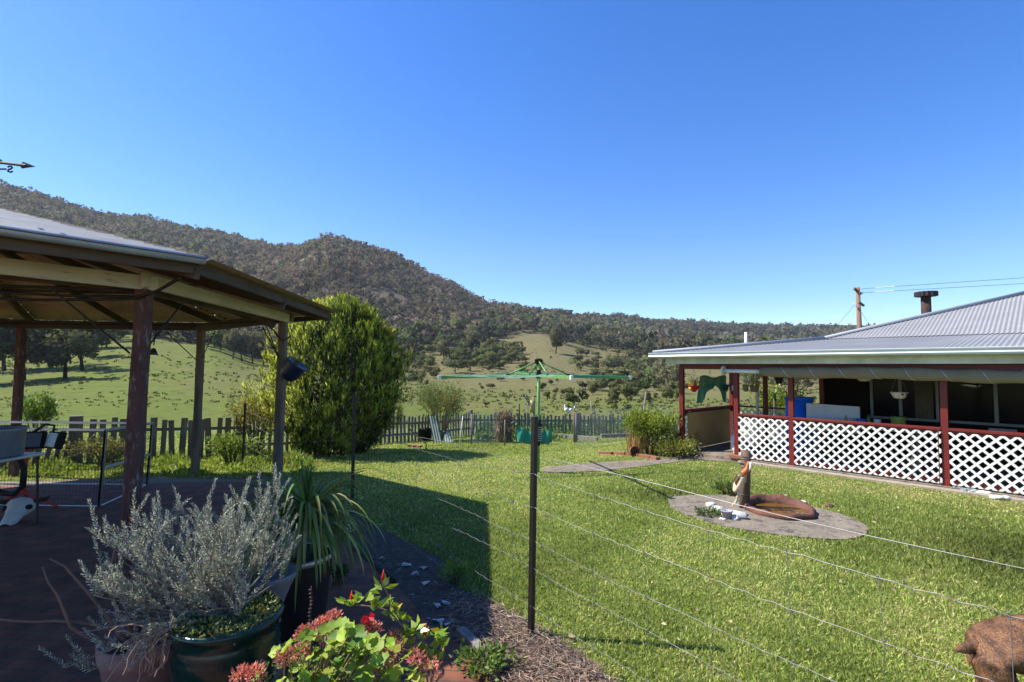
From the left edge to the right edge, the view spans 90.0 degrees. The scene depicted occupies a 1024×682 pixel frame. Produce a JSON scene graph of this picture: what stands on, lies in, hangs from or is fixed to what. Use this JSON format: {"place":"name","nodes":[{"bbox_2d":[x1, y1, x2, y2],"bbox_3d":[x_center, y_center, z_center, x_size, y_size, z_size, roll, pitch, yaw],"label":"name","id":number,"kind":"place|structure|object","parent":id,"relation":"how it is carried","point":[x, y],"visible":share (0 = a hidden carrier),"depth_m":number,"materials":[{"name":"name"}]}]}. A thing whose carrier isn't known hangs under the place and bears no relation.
{"place":"outdoors","nodes":[
{"label":"outdoors","id":0,"kind":"place"},
{"bbox_2d":[0,481,489,681],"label":"paving","id":1,"kind":"structure","parent":0,"point":[29,547],"depth_m":4.71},
{"bbox_2d":[0,452,44,524],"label":"side table","id":2,"kind":"object","parent":1,"relation":"on","point":[25,455],"visible":0.91,"depth_m":6.36,"materials":[{"name":"metal"}]},
{"bbox_2d":[0,425,28,457],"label":"tub","id":3,"kind":"object","parent":2,"relation":"on","point":[12,440],"visible":1,"depth_m":6.10,"materials":[{"name":"metal"}]},
{"bbox_2d":[0,495,50,525],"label":"cow skull","id":4,"kind":"object","parent":1,"relation":"on","point":[16,510],"visible":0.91,"depth_m":6.52},
{"bbox_2d":[4,423,66,506],"bbox_3d":[-6.759,1.748,7.251,0.872,1.166,0.626,1,-3,0],"label":"work light","id":5,"kind":"object","parent":1,"relation":"on","point":[35,439],"visible":0.77,"depth_m":7.21,"materials":[{"name":"metal"}]},
{"bbox_2d":[0,421,153,506],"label":"screen cage","id":6,"kind":"object","parent":1,"relation":"on","point":[104,467],"visible":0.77,"depth_m":7.52,"materials":[{"name":"metal"}]},
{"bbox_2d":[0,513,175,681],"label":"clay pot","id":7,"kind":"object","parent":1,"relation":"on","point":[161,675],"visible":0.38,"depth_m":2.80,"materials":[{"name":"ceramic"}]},
{"bbox_2d":[106,610,184,681],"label":"dry roots","id":8,"kind":"object","parent":7,"relation":"in","point":[153,632],"visible":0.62,"depth_m":2.57,"materials":[{"name":"plant"}]},
{"bbox_2d":[167,591,283,681],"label":"glazed pot","id":9,"kind":"object","parent":1,"relation":"on","point":[207,658],"visible":0.62,"depth_m":2.56,"materials":[{"name":"ceramic"}]},
{"bbox_2d":[38,462,301,672],"bbox_3d":[-1.806,1.216,2.892,1.100,1.026,0.896,1,-3,0],"label":"rosemary bush","id":10,"kind":"object","parent":9,"relation":"in","point":[222,546],"visible":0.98,"depth_m":2.69,"materials":[{"name":"grey plant"}]},
{"bbox_2d":[167,587,285,645],"bbox_3d":[-1.544,1.487,2.781,0.550,0.111,0.542,1,-3,0],"label":"moss","id":11,"kind":"object","parent":9,"relation":"in","point":[240,626],"visible":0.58,"depth_m":2.70,"materials":[{"name":"green plant"}]},
{"bbox_2d":[240,560,296,681],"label":"bowl planter","id":12,"kind":"object","parent":1,"relation":"on","point":[281,587],"visible":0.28,"depth_m":3.30,"materials":[{"name":"ceramic"}]},
{"bbox_2d":[254,539,333,646],"bbox_3d":[-1.634,1.886,3.853,0.584,0.598,0.584,1,-3,0],"label":"plastic pot","id":13,"kind":"object","parent":1,"relation":"on","point":[293,618],"visible":0.31,"depth_m":3.67,"materials":[{"name":"plastic"}]},
{"bbox_2d":[213,460,397,607],"bbox_3d":[-1.561,1.396,3.893,1.372,0.910,1.292,1,-3,0],"label":"strap leaf plant","id":14,"kind":"object","parent":13,"relation":"in","point":[312,509],"visible":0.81,"depth_m":3.69,"materials":[{"name":"green plant"}]},
{"bbox_3d":[-0.467,1.945,2.278,0.440,0.330,0.440,0,-3,0],"label":"planter pot","id":15,"kind":"object","parent":1,"relation":"on","visible":0},
{"bbox_2d":[334,569,449,681],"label":"mandevilla","id":16,"kind":"object","parent":15,"relation":"in","point":[357,597],"visible":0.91,"depth_m":2.54,"materials":[{"name":"green plant"}]},
{"bbox_3d":[-0.997,1.943,2.318,0.440,0.330,0.440,0,-3,0],"label":"planter pot","id":17,"kind":"object","parent":1,"relation":"on","visible":0},
{"bbox_2d":[222,637,345,681],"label":"petunia","id":18,"kind":"object","parent":17,"relation":"in","point":[269,678],"visible":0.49,"depth_m":2.52,"materials":[{"name":"red plant"}]},
{"bbox_2d":[228,607,442,681],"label":"geranium","id":19,"kind":"object","parent":17,"relation":"in","point":[358,645],"visible":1,"depth_m":2.31,"materials":[{"name":"green plant"}]},
{"bbox_2d":[0,202,818,430],"bbox_3d":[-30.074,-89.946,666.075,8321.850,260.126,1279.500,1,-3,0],"label":"hills","id":20,"kind":"structure","parent":0,"point":[541,344],"depth_m":84.84,"materials":[{"name":"plant"}]},
{"bbox_2d":[0,318,33,361],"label":"gum tree","id":21,"kind":"object","parent":20,"relation":"on","point":[4,345],"visible":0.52,"depth_m":69.64,"materials":[{"name":"plant"}]},
{"bbox_2d":[0,318,62,380],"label":"gum tree","id":22,"kind":"object","parent":20,"relation":"on","point":[37,335],"visible":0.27,"depth_m":74.18,"materials":[{"name":"plant"}]},
{"bbox_2d":[26,329,101,379],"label":"gum tree","id":23,"kind":"object","parent":20,"relation":"on","point":[55,354],"visible":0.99,"depth_m":73.13,"materials":[{"name":"plant"}]},
{"bbox_2d":[63,320,105,370],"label":"gum tree","id":24,"kind":"object","parent":20,"relation":"on","point":[97,332],"visible":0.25,"depth_m":86.25,"materials":[{"name":"plant"}]},
{"bbox_2d":[83,320,128,356],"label":"gum tree","id":25,"kind":"object","parent":20,"relation":"on","point":[107,338],"visible":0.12,"depth_m":105.44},
{"bbox_2d":[208,330,230,351],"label":"pasture tree","id":26,"kind":"object","parent":20,"relation":"on","point":[217,337],"visible":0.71,"depth_m":137.58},
{"bbox_2d":[221,328,247,358],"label":"pasture tree","id":27,"kind":"object","parent":20,"relation":"on","point":[228,338],"visible":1,"depth_m":129.81,"materials":[{"name":"plant"}]},
{"bbox_2d":[232,328,256,361],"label":"pasture tree","id":28,"kind":"object","parent":20,"relation":"on","point":[246,337],"visible":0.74,"depth_m":131.98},
{"bbox_2d":[240,328,265,362],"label":"pasture tree","id":29,"kind":"object","parent":20,"relation":"on","point":[252,348],"visible":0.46,"depth_m":139.31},
{"bbox_2d":[252,334,266,364],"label":"pasture tree","id":30,"kind":"object","parent":20,"relation":"on","point":[257,350],"visible":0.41,"depth_m":139.04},
{"bbox_2d":[0,341,818,427],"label":"tussocks","id":31,"kind":"object","parent":20,"relation":"on","point":[477,398],"visible":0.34,"depth_m":67.83,"materials":[{"name":"plant"}]},
{"bbox_2d":[0,179,874,386],"bbox_3d":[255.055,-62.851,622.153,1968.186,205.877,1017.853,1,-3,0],"label":"forest","id":32,"kind":"object","parent":20,"relation":"on","point":[272,263],"visible":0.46,"depth_m":369.52,"materials":[{"name":"plant"}]},
{"bbox_2d":[432,338,450,363],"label":"gum tree","id":33,"kind":"object","parent":20,"relation":"on","point":[443,349],"visible":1,"depth_m":159.18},
{"bbox_2d":[443,359,469,372],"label":"pasture shrub","id":34,"kind":"object","parent":20,"relation":"on","point":[455,363],"visible":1,"depth_m":129.39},
{"bbox_2d":[465,329,483,344],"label":"gum tree","id":35,"kind":"object","parent":20,"relation":"on","point":[472,334],"visible":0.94,"depth_m":199.12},
{"bbox_2d":[483,353,496,364],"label":"pasture shrub","id":36,"kind":"object","parent":20,"relation":"on","point":[491,360],"visible":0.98,"depth_m":149.16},
{"bbox_2d":[548,326,563,353],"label":"gum tree","id":37,"kind":"object","parent":20,"relation":"on","point":[554,337],"visible":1,"depth_m":207.38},
{"bbox_2d":[563,387,589,405],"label":"pasture shrub","id":38,"kind":"object","parent":20,"relation":"on","point":[570,396],"visible":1,"depth_m":50.40,"materials":[{"name":"plant"}]},
{"bbox_2d":[619,384,634,397],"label":"pasture shrub","id":39,"kind":"object","parent":20,"relation":"on","point":[625,390],"visible":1,"depth_m":69.41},
{"bbox_2d":[661,387,672,400],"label":"pasture shrub","id":40,"kind":"object","parent":20,"relation":"on","point":[665,393],"visible":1,"depth_m":65.30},
{"bbox_2d":[853,287,864,328],"bbox_3d":[23.113,0.725,34.001,0.932,8.633,0.379,1,-3,-18],"label":"power pole","id":41,"kind":"object","parent":20,"relation":"on","point":[859,303],"visible":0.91,"depth_m":34.08,"materials":[{"name":"brown wood"}]},
{"bbox_2d":[0,426,1023,681],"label":"lawn","id":42,"kind":"structure","parent":0,"point":[628,530],"depth_m":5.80,"materials":[{"name":"plant"}]},
{"bbox_2d":[0,431,67,467],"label":"picket fence","id":43,"kind":"object","parent":42,"relation":"on","point":[57,451],"visible":0.1,"depth_m":10.78,"materials":[{"name":"wood"}]},
{"bbox_2d":[4,389,64,451],"bbox_3d":[-11.470,1.998,12.255,1.036,1.677,1.029,-2,-4,41],"label":"sapling","id":44,"kind":"object","parent":42,"relation":"on","point":[34,409],"visible":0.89,"depth_m":12.22,"materials":[{"name":"green plant"}]},
{"bbox_2d":[61,432,148,465],"bbox_3d":[-8.349,2.241,10.392,1.217,0.840,1.317,-2,-4,38],"label":"weed clump","id":45,"kind":"object","parent":42,"relation":"on","point":[115,447],"visible":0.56,"depth_m":10.31,"materials":[{"name":"green plant"}]},
{"bbox_2d":[0,474,299,490],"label":"dirt strip","id":46,"kind":"object","parent":42,"relation":"on","point":[162,479],"visible":0.48,"depth_m":8.90,"materials":[{"name":"soil"}]},
{"bbox_2d":[67,413,245,463],"bbox_3d":[-8.229,2.322,12.088,3.435,1.238,0.201,2,-4,-32],"label":"picket fence","id":47,"kind":"object","parent":42,"relation":"on","point":[207,428],"visible":0.43,"depth_m":12.07,"materials":[{"name":"grey wood"}]},
{"bbox_2d":[0,447,314,479],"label":"weeds","id":48,"kind":"object","parent":42,"relation":"on","point":[179,464],"visible":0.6,"depth_m":10.05,"materials":[{"name":"green plant"}]},
{"bbox_2d":[0,208,337,599],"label":"gazebo","id":49,"kind":"object","parent":42,"relation":"on","point":[39,251],"visible":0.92,"depth_m":5.25,"materials":[{"name":"brown wood"}]},
{"bbox_2d":[0,459,27,496],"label":"hose","id":50,"kind":"object","parent":49,"relation":"hanging from","point":[23,476],"visible":0.71,"depth_m":6.49,"materials":[{"name":"rubber"}]},
{"bbox_2d":[0,159,35,172],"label":"weather vane","id":51,"kind":"object","parent":49,"relation":"attached to","point":[22,165],"visible":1,"depth_m":3.81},
{"bbox_2d":[0,291,133,297],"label":"hose","id":52,"kind":"object","parent":49,"relation":"hanging from","point":[62,295],"visible":0.88,"depth_m":4.35,"materials":[{"name":"beige plastic"}]},
{"bbox_2d":[0,285,134,290],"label":"hose","id":53,"kind":"object","parent":49,"relation":"hanging from","point":[53,287],"visible":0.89,"depth_m":4.29,"materials":[{"name":"beige plastic"}]},
{"bbox_2d":[0,276,181,301],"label":"hose","id":54,"kind":"object","parent":49,"relation":"hanging from","point":[168,284],"visible":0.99,"depth_m":4.32,"materials":[{"name":"beige plastic"}]},
{"bbox_2d":[0,321,257,325],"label":"cable","id":55,"kind":"object","parent":49,"relation":"attached to","point":[128,324],"visible":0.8,"depth_m":7.95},
{"bbox_2d":[277,347,312,381],"bbox_3d":[-3.089,0.340,7.457,0.500,0.517,0.580,3,-4,-41],"label":"hanging basket","id":56,"kind":"object","parent":49,"relation":"hanging from","point":[293,369],"visible":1,"depth_m":7.32,"materials":[{"name":"black plastic"}]},
{"bbox_2d":[204,430,273,463],"bbox_3d":[-6.010,2.328,11.193,1.294,0.878,1.560,1,-3,0],"label":"weed clump","id":57,"kind":"object","parent":42,"relation":"on","point":[226,444],"visible":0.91,"depth_m":10.97,"materials":[{"name":"green plant"}]},
{"bbox_2d":[220,381,274,457],"bbox_3d":[-6.160,1.916,12.154,1.420,1.914,1.202,1,-3,0],"label":"rose bush","id":58,"kind":"object","parent":42,"relation":"on","point":[250,403],"visible":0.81,"depth_m":12.09,"materials":[{"name":"green plant"}]},
{"bbox_2d":[241,291,413,456],"bbox_3d":[-4.484,0.857,12.816,3.994,4.327,3.912,1,-3,0],"label":"conifer tree","id":59,"kind":"object","parent":42,"relation":"on","point":[380,368],"visible":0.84,"depth_m":12.08,"materials":[{"name":"green plant"}]},
{"bbox_2d":[245,415,409,452],"bbox_3d":[-5.174,2.746,15.093,0.161,1.192,5.568,-2,-4,38],"label":"picket fence","id":60,"kind":"object","parent":42,"relation":"on","point":[287,441],"visible":0.11,"depth_m":16.50,"materials":[{"name":"grey wood"}]},
{"bbox_2d":[331,562,350,585],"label":"weed clump","id":61,"kind":"object","parent":42,"relation":"on","point":[338,576],"visible":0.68,"depth_m":4.68,"materials":[{"name":"green plant"}]},
{"bbox_2d":[419,428,430,440],"bbox_3d":[-3.004,3.214,17.661,0.490,0.400,0.490,1,-3,0],"label":"black tub","id":62,"kind":"object","parent":42,"relation":"on","point":[424,434],"visible":0.9,"depth_m":17.48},
{"bbox_2d":[428,416,441,442],"bbox_3d":[-2.552,2.926,17.006,0.278,0.833,0.697,2,-3,-27],"label":"roofing sheet","id":63,"kind":"object","parent":42,"relation":"on","point":[435,429],"visible":1,"depth_m":17.00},
{"bbox_2d":[404,372,477,439],"bbox_3d":[-2.559,2.283,17.733,2.464,2.418,2.533,0,-3,12],"label":"flowering shrub","id":64,"kind":"object","parent":42,"relation":"on","point":[429,399],"visible":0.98,"depth_m":17.46,"materials":[{"name":"green plant"}]},
{"bbox_2d":[410,410,472,440],"bbox_3d":[-2.536,3.163,18.809,0.169,1.065,3.604,-1,-4,32],"label":"picket fence","id":65,"kind":"object","parent":42,"relation":"on","point":[424,421],"visible":0.46,"depth_m":19.17,"materials":[{"name":"grey wood"}]},
{"bbox_2d":[442,431,452,441],"bbox_3d":[-2.137,3.160,16.970,0.286,0.320,0.613,1,-3,-16],"label":"roofing sheet","id":66,"kind":"object","parent":42,"relation":"on","point":[447,436],"visible":0.98,"depth_m":16.96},
{"bbox_2d":[470,414,472,443],"bbox_3d":[-1.286,2.852,16.268,0.061,1.049,0.056,-1,-3,22],"label":"garden post","id":67,"kind":"object","parent":42,"relation":"on","point":[471,428],"visible":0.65,"depth_m":16.26,"materials":[{"name":"grey wood"}]},
{"bbox_2d":[472,411,509,443],"bbox_3d":[-0.660,2.837,16.930,0.067,1.091,1.825,-3,-4,44],"label":"garden netting","id":68,"kind":"object","parent":67,"relation":"attached to","point":[488,429],"visible":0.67,"depth_m":16.76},
{"bbox_2d":[325,496,622,681],"bbox_3d":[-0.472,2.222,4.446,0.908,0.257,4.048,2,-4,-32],"label":"mulch","id":69,"kind":"object","parent":42,"relation":"on","point":[549,675],"visible":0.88,"depth_m":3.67,"materials":[{"name":"wood"}]},
{"bbox_2d":[352,546,395,582],"bbox_3d":[-1.419,2.252,5.195,0.041,0.035,1.112,3,-4,-36],"label":"black hose","id":70,"kind":"object","parent":69,"relation":"on","point":[380,570],"visible":0.81,"depth_m":5.07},
{"bbox_2d":[436,553,475,583],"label":"weed clump","id":71,"kind":"object","parent":69,"relation":"on","point":[461,571],"visible":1,"depth_m":4.75,"materials":[{"name":"green plant"}]},
{"bbox_2d":[456,626,486,651],"bbox_3d":[-0.299,2.171,3.708,0.070,0.060,0.336,3,-4,-34],"label":"timber offcut","id":72,"kind":"object","parent":69,"relation":"on","point":[465,632],"visible":0.47,"depth_m":3.71,"materials":[{"name":"grey wood"}]},
{"bbox_2d":[449,636,528,680],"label":"weed clump","id":73,"kind":"object","parent":69,"relation":"on","point":[495,653],"visible":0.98,"depth_m":3.38,"materials":[{"name":"green plant"}]},
{"bbox_2d":[490,404,519,442],"bbox_3d":[-0.212,2.895,17.101,1.006,1.568,1.053,2,-4,-31],"label":"straw bundle","id":74,"kind":"object","parent":42,"relation":"on","point":[499,430],"visible":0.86,"depth_m":17.07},
{"bbox_2d":[517,425,551,443],"bbox_3d":[0.727,3.140,16.405,1.132,0.918,0.100,1,-3,-5],"label":"shade cloth","id":75,"kind":"object","parent":42,"relation":"on","point":[524,435],"visible":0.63,"depth_m":16.41,"materials":[{"name":"fabric"}]},
{"bbox_2d":[438,358,631,472],"bbox_3d":[0.519,1.505,10.054,2.820,2.321,2.820,-1,-4,32],"label":"clothesline","id":76,"kind":"object","parent":42,"relation":"on","point":[538,374],"visible":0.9,"depth_m":10.00,"materials":[{"name":"green paint"}]},
{"bbox_2d":[552,433,597,440],"bbox_3d":[1.963,3.538,19.067,0.090,0.199,2.983,3,-4,-44],"label":"timber edging","id":77,"kind":"object","parent":42,"relation":"on","point":[569,436],"visible":0.43,"depth_m":18.43,"materials":[{"name":"grey wood"}]},
{"bbox_2d":[472,412,685,435],"bbox_3d":[3.242,3.344,20.388,9.690,0.983,0.165,1,-3,-1],"label":"picket fence","id":78,"kind":"object","parent":42,"relation":"on","point":[579,416],"visible":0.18,"depth_m":20.29,"materials":[{"name":"grey wood"}]},
{"bbox_2d":[474,415,685,440],"bbox_3d":[3.900,3.605,21.759,12.172,0.694,6.699,1,-3,-17],"label":"vegetable patch","id":79,"kind":"object","parent":42,"relation":"on","point":[545,428],"visible":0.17,"depth_m":20.69,"materials":[{"name":"green plant"}]},
{"bbox_2d":[576,405,678,446],"bbox_3d":[3.638,2.530,15.505,3.770,1.197,0.051,2,-3,-19],"label":"garden netting","id":80,"kind":"object","parent":42,"relation":"on","point":[611,424],"visible":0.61,"depth_m":15.22,"materials":[{"name":"plastic"}]},
{"bbox_2d":[242,394,1023,681],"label":"wire fence","id":81,"kind":"object","parent":42,"relation":"on","point":[532,526],"visible":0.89,"depth_m":3.87,"materials":[{"name":"black metal"}]},
{"bbox_2d":[617,426,657,454],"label":"reed clump","id":82,"kind":"object","parent":42,"relation":"on","point":[639,444],"visible":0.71,"depth_m":12.39,"materials":[{"name":"plant"}]},
{"bbox_2d":[617,404,681,454],"bbox_3d":[3.494,2.168,12.575,1.798,1.315,1.459,2,-3,-23],"label":"daisy bush","id":83,"kind":"object","parent":42,"relation":"on","point":[649,423],"visible":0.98,"depth_m":12.32,"materials":[{"name":"green plant"}]},
{"bbox_2d":[290,442,1017,678],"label":"dry clippings","id":84,"kind":"object","parent":42,"relation":"on","point":[664,623],"visible":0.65,"depth_m":4.43,"materials":[{"name":"plant"}]},
{"bbox_2d":[649,432,701,458],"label":"ground cover","id":85,"kind":"object","parent":42,"relation":"on","point":[674,446],"visible":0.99,"depth_m":11.85,"materials":[{"name":"green plant"}]},
{"bbox_2d":[710,478,736,494],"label":"weed clump","id":86,"kind":"object","parent":42,"relation":"on","point":[727,485],"visible":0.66,"depth_m":8.26,"materials":[{"name":"green plant"}]},
{"bbox_2d":[668,495,868,540],"bbox_3d":[3.457,2.415,7.124,2.296,0.032,2.123,1,-3,0],"label":"concrete pad","id":87,"kind":"object","parent":42,"relation":"on","point":[685,504],"visible":0.73,"depth_m":6.72,"materials":[{"name":"concrete"}]},
{"bbox_2d":[694,505,720,516],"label":"weed clump","id":88,"kind":"object","parent":87,"relation":"on","point":[713,511],"visible":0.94,"depth_m":7.01,"materials":[{"name":"green plant"}]},
{"bbox_2d":[721,509,732,518],"bbox_3d":[2.891,2.338,6.885,0.156,0.125,0.156,1,-3,0],"label":"pot","id":89,"kind":"object","parent":87,"relation":"on","point":[726,513],"visible":0.92,"depth_m":6.84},
{"bbox_2d":[731,461,751,506],"bbox_3d":[3.279,2.044,7.322,0.301,0.647,0.154,1,-3,0],"label":"bird sculpture","id":90,"kind":"object","parent":87,"relation":"on","point":[738,480],"visible":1,"depth_m":7.29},
{"bbox_2d":[737,450,750,508],"bbox_3d":[3.359,2.042,7.434,0.237,0.894,0.167,1,-3,0],"label":"timber log","id":91,"kind":"object","parent":87,"relation":"on","point":[744,497],"visible":0.83,"depth_m":7.39,"materials":[{"name":"wood"}]},
{"bbox_2d":[744,493,816,520],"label":"garden pond","id":92,"kind":"structure","parent":87,"relation":"on","point":[782,505],"depth_m":7.33,"materials":[{"name":"stone"}]},
{"bbox_2d":[745,380,812,429],"bbox_3d":[8.802,2.275,16.896,1.919,2.150,1.760,1,-3,-14],"label":"citrus tree","id":93,"kind":"object","parent":42,"relation":"on","point":[780,399],"visible":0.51,"depth_m":16.82,"materials":[{"name":"green plant"}]},
{"bbox_2d":[648,290,1023,502],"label":"house","id":94,"kind":"structure","parent":42,"relation":"on","point":[975,453],"depth_m":10.61,"materials":[{"name":"wood"}]},
{"bbox_2d":[685,372,706,391],"bbox_3d":[4.700,1.015,13.288,0.716,0.609,0.609,1,-3,0],"label":"helmet planter","id":95,"kind":"object","parent":94,"relation":"hanging from","point":[694,386],"visible":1,"depth_m":13.20,"materials":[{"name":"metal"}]},
{"bbox_2d":[687,409,729,447],"bbox_3d":[5.125,2.253,13.276,2.330,0.885,0.020,3,-4,-43],"label":"board panel","id":96,"kind":"object","parent":94,"relation":"on","point":[711,427],"visible":0.79,"depth_m":13.24,"materials":[{"name":"wood"}]},
{"bbox_2d":[697,375,726,402],"bbox_3d":[5.374,1.297,13.777,1.159,0.755,0.114,2,-4,-28],"label":"shade cloth","id":97,"kind":"object","parent":94,"relation":"hanging from","point":[719,382],"visible":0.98,"depth_m":13.75,"materials":[{"name":"fabric"}]},
{"bbox_2d":[740,374,767,391],"bbox_3d":[5.574,0.909,11.845,0.528,0.538,0.482,1,-3,0],"label":"hanging pot","id":98,"kind":"object","parent":94,"relation":"hanging from","point":[754,388],"visible":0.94,"depth_m":11.81,"materials":[{"name":"brown ceramic"}]},
{"bbox_2d":[784,396,813,456],"bbox_3d":[6.669,1.973,11.876,0.604,1.350,0.604,1,-3,0],"label":"drum","id":99,"kind":"object","parent":94,"relation":"on","point":[800,405],"visible":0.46,"depth_m":11.64,"materials":[{"name":"plastic"}]},
{"bbox_2d":[799,403,919,474],"bbox_3d":[7.040,1.958,10.469,0.625,1.235,2.012,3,-4,-43],"label":"bench cupboard","id":100,"kind":"object","parent":94,"relation":"on","point":[826,411],"visible":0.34,"depth_m":10.98,"materials":[{"name":"grey wood"}]},
{"bbox_2d":[721,366,1023,383],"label":"roll blind","id":101,"kind":"object","parent":94,"relation":"attached to","point":[986,376],"visible":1,"depth_m":9.20,"materials":[{"name":"fabric"}]},
{"bbox_2d":[890,379,908,398],"bbox_3d":[7.237,0.803,9.574,0.286,0.541,0.286,1,-3,0],"label":"hanging basin","id":102,"kind":"object","parent":94,"relation":"hanging from","point":[900,395],"visible":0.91,"depth_m":9.49,"materials":[{"name":"ceramic"}]},
{"bbox_2d":[870,379,939,421],"bbox_3d":[8.813,1.237,11.530,0.080,1.070,1.240,3,-4,-43],"label":"window","id":103,"kind":"structure","parent":94,"relation":"in","point":[921,403],"depth_m":11.49,"materials":[{"name":"black glass"}]},
{"bbox_2d":[960,382,980,388],"bbox_3d":[8.304,0.624,9.301,0.318,0.497,0.258,3,-4,-33],"label":"light fixture","id":104,"kind":"object","parent":94,"relation":"hanging from","point":[969,385],"visible":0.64,"depth_m":9.20,"materials":[{"name":"metal"}]},
{"bbox_2d":[948,381,1023,427],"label":"window","id":105,"kind":"structure","parent":94,"relation":"in","point":[996,404],"depth_m":10.51,"materials":[{"name":"black glass"}]},
{"bbox_2d":[954,613,1023,681],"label":"dog","id":106,"kind":"object","parent":42,"relation":"on","point":[985,646],"visible":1,"depth_m":2.90,"materials":[{"name":"fur"}]},
{"bbox_2d":[989,495,1010,500],"bbox_3d":[7.739,2.481,8.104,0.351,0.081,0.140,1,-3,0],"label":"rag","id":107,"kind":"object","parent":42,"relation":"on","point":[999,497],"visible":0.96,"depth_m":8.07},
{"bbox_2d":[0,0,1023,325],"label":"sky","id":108,"kind":"structure","parent":0,"point":[740,161],"materials":[{"name":"blue"}]},
{"bbox_2d":[542,455,736,472],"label":"path","id":109,"kind":"structure","parent":0,"point":[609,465],"depth_m":10.99,"materials":[{"name":"concrete"}]},
{"bbox_2d":[891,416,905,424],"bbox_3d":[7.501,1.585,9.935,0.247,0.240,0.247,1,-3,0],"label":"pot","id":110,"kind":"object","parent":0,"point":[898,419],"visible":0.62,"depth_m":9.85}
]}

